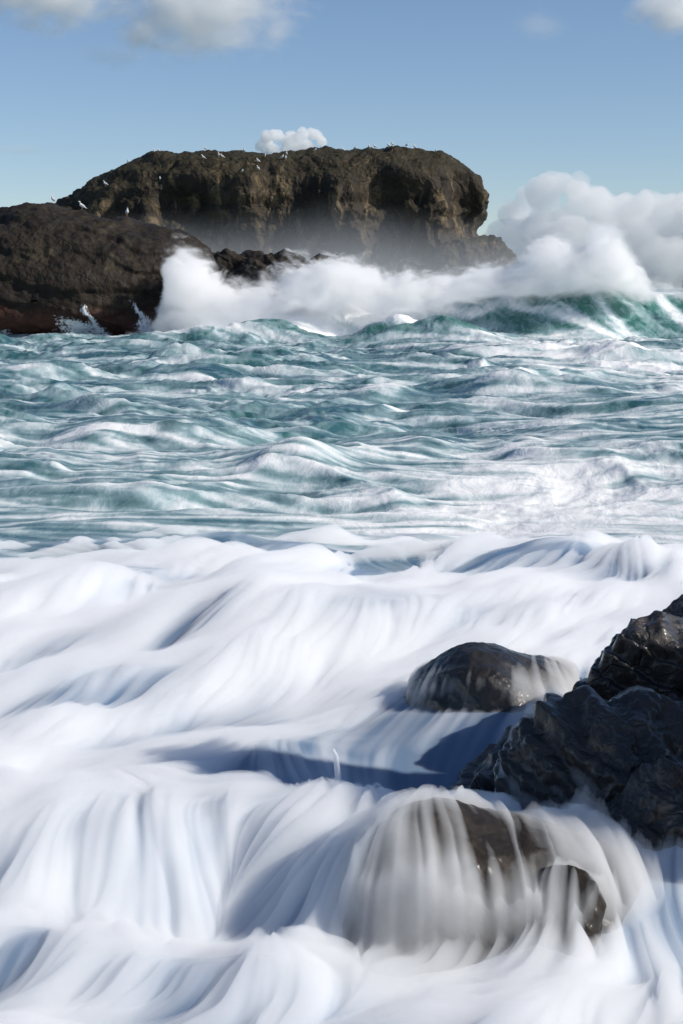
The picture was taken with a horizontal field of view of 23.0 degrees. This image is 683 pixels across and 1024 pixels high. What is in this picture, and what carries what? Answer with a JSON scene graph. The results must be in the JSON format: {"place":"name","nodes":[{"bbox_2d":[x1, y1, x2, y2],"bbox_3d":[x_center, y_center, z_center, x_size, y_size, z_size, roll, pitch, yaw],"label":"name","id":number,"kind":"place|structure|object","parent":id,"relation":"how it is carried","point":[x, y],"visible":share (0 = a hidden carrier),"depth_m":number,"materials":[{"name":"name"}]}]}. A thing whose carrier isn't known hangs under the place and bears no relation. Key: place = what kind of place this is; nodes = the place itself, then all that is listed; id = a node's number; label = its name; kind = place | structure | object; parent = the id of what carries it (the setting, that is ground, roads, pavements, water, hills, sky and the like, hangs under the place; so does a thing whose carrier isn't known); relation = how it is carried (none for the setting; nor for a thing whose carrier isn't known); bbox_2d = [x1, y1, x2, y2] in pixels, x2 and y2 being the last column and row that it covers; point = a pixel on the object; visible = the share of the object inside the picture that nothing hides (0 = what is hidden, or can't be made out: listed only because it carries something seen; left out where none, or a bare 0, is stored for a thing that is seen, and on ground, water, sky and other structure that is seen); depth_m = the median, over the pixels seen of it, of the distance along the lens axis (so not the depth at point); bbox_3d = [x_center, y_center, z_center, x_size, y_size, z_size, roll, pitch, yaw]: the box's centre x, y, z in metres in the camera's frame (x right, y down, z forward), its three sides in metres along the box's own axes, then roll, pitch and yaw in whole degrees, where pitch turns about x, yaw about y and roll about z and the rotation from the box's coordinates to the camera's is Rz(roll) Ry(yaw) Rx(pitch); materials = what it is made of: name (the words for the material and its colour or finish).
{"place":"outdoors","nodes":[
{"label":"outdoors","id":0,"kind":"place"},
{"bbox_2d":[0,287,682,1023],"bbox_3d":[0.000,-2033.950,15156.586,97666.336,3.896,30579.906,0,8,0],"label":"sea","id":1,"kind":"structure","parent":0,"point":[260,557],"depth_m":15.95,"materials":[{"name":"liquid"}]},
{"bbox_2d":[0,202,223,335],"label":"headland","id":2,"kind":"structure","parent":1,"relation":"on","point":[57,261],"depth_m":107.36,"materials":[{"name":"brown stone"}]},
{"bbox_2d":[0,329,9,334],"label":"runoff","id":3,"kind":"structure","parent":2,"relation":"on","point":[4,331],"depth_m":107.46,"materials":[{"name":"white liquid"}]},
{"bbox_2d":[54,315,96,333],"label":"runoff","id":4,"kind":"structure","parent":2,"relation":"on","point":[77,327],"depth_m":106.93,"materials":[{"name":"white liquid"}]},
{"bbox_2d":[80,305,110,334],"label":"runoff","id":5,"kind":"structure","parent":2,"relation":"on","point":[95,326],"depth_m":106.71,"materials":[{"name":"white liquid"}]},
{"bbox_2d":[133,303,153,332],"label":"runoff","id":6,"kind":"structure","parent":2,"relation":"on","point":[144,327],"depth_m":107.56,"materials":[{"name":"white liquid"}]},
{"bbox_2d":[55,145,536,298],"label":"sea stack","id":7,"kind":"object","parent":1,"relation":"on","point":[397,221],"visible":0.63,"depth_m":188.88,"materials":[{"name":"brown stone"}]},
{"bbox_2d":[212,248,385,297],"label":"rock shelf","id":8,"kind":"object","parent":1,"relation":"in","point":[281,273],"visible":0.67,"depth_m":137.60,"materials":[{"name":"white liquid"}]},
{"bbox_2d":[331,748,342,801],"bbox_3d":[-0.027,1.579,10.050,0.077,0.333,0.044,0,8,0],"label":"water jet","id":9,"kind":"object","parent":1,"relation":"on","point":[338,785],"visible":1,"depth_m":10.04,"materials":[{"name":"white liquid"}]},
{"bbox_2d":[363,782,386,805],"bbox_3d":[0.203,1.696,10.065,0.147,0.149,0.026,0,8,0],"label":"water jet","id":10,"kind":"object","parent":1,"relation":"on","point":[370,789],"visible":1,"depth_m":10.05,"materials":[{"name":"white liquid"}]},
{"bbox_2d":[404,642,577,712],"bbox_3d":[1.173,1.521,12.817,1.417,1.095,1.381,0,8,0],"label":"rounded boulder","id":11,"kind":"object","parent":1,"relation":"in","point":[479,677],"visible":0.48,"depth_m":12.44,"materials":[{"name":"grey stone"}]},
{"bbox_2d":[342,797,640,976],"bbox_3d":[0.700,2.440,9.184,2.084,1.779,1.127,-2,8,-15],"label":"rounded boulder","id":12,"kind":"object","parent":1,"relation":"in","point":[439,884],"visible":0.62,"depth_m":8.79,"materials":[{"name":"white liquid"}]},
{"bbox_2d":[447,692,682,805],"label":"wet boulder","id":13,"kind":"object","parent":1,"relation":"in","point":[474,784],"visible":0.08,"depth_m":11.21,"materials":[{"name":"black stone"}]},
{"bbox_2d":[537,865,606,957],"bbox_3d":[1.119,2.356,8.909,0.473,0.984,0.612,-5,9,-35],"label":"rounded boulder","id":14,"kind":"object","parent":1,"relation":"in","point":[573,902],"visible":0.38,"depth_m":8.74,"materials":[{"name":"white liquid"}]},
{"bbox_2d":[491,685,682,825],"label":"wet boulder","id":15,"kind":"object","parent":1,"relation":"in","point":[572,757],"visible":0.52,"depth_m":10.06,"materials":[{"name":"black stone"}]},
{"bbox_2d":[572,610,682,700],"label":"wet boulder","id":16,"kind":"object","parent":1,"relation":"in","point":[644,653],"visible":0.48,"depth_m":11.30,"materials":[{"name":"black stone"}]},
{"bbox_2d":[578,758,682,850],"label":"wet boulder","id":17,"kind":"object","parent":1,"relation":"in","point":[643,808],"visible":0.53,"depth_m":9.54,"materials":[{"name":"black stone"}]},
{"bbox_2d":[662,594,682,617],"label":"wet boulder","id":18,"kind":"object","parent":1,"relation":"in","point":[674,608],"visible":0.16,"depth_m":13.06,"materials":[{"name":"black stone"}]},
{"bbox_2d":[0,0,682,286],"label":"sky","id":19,"kind":"structure","parent":0,"point":[568,114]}
]}

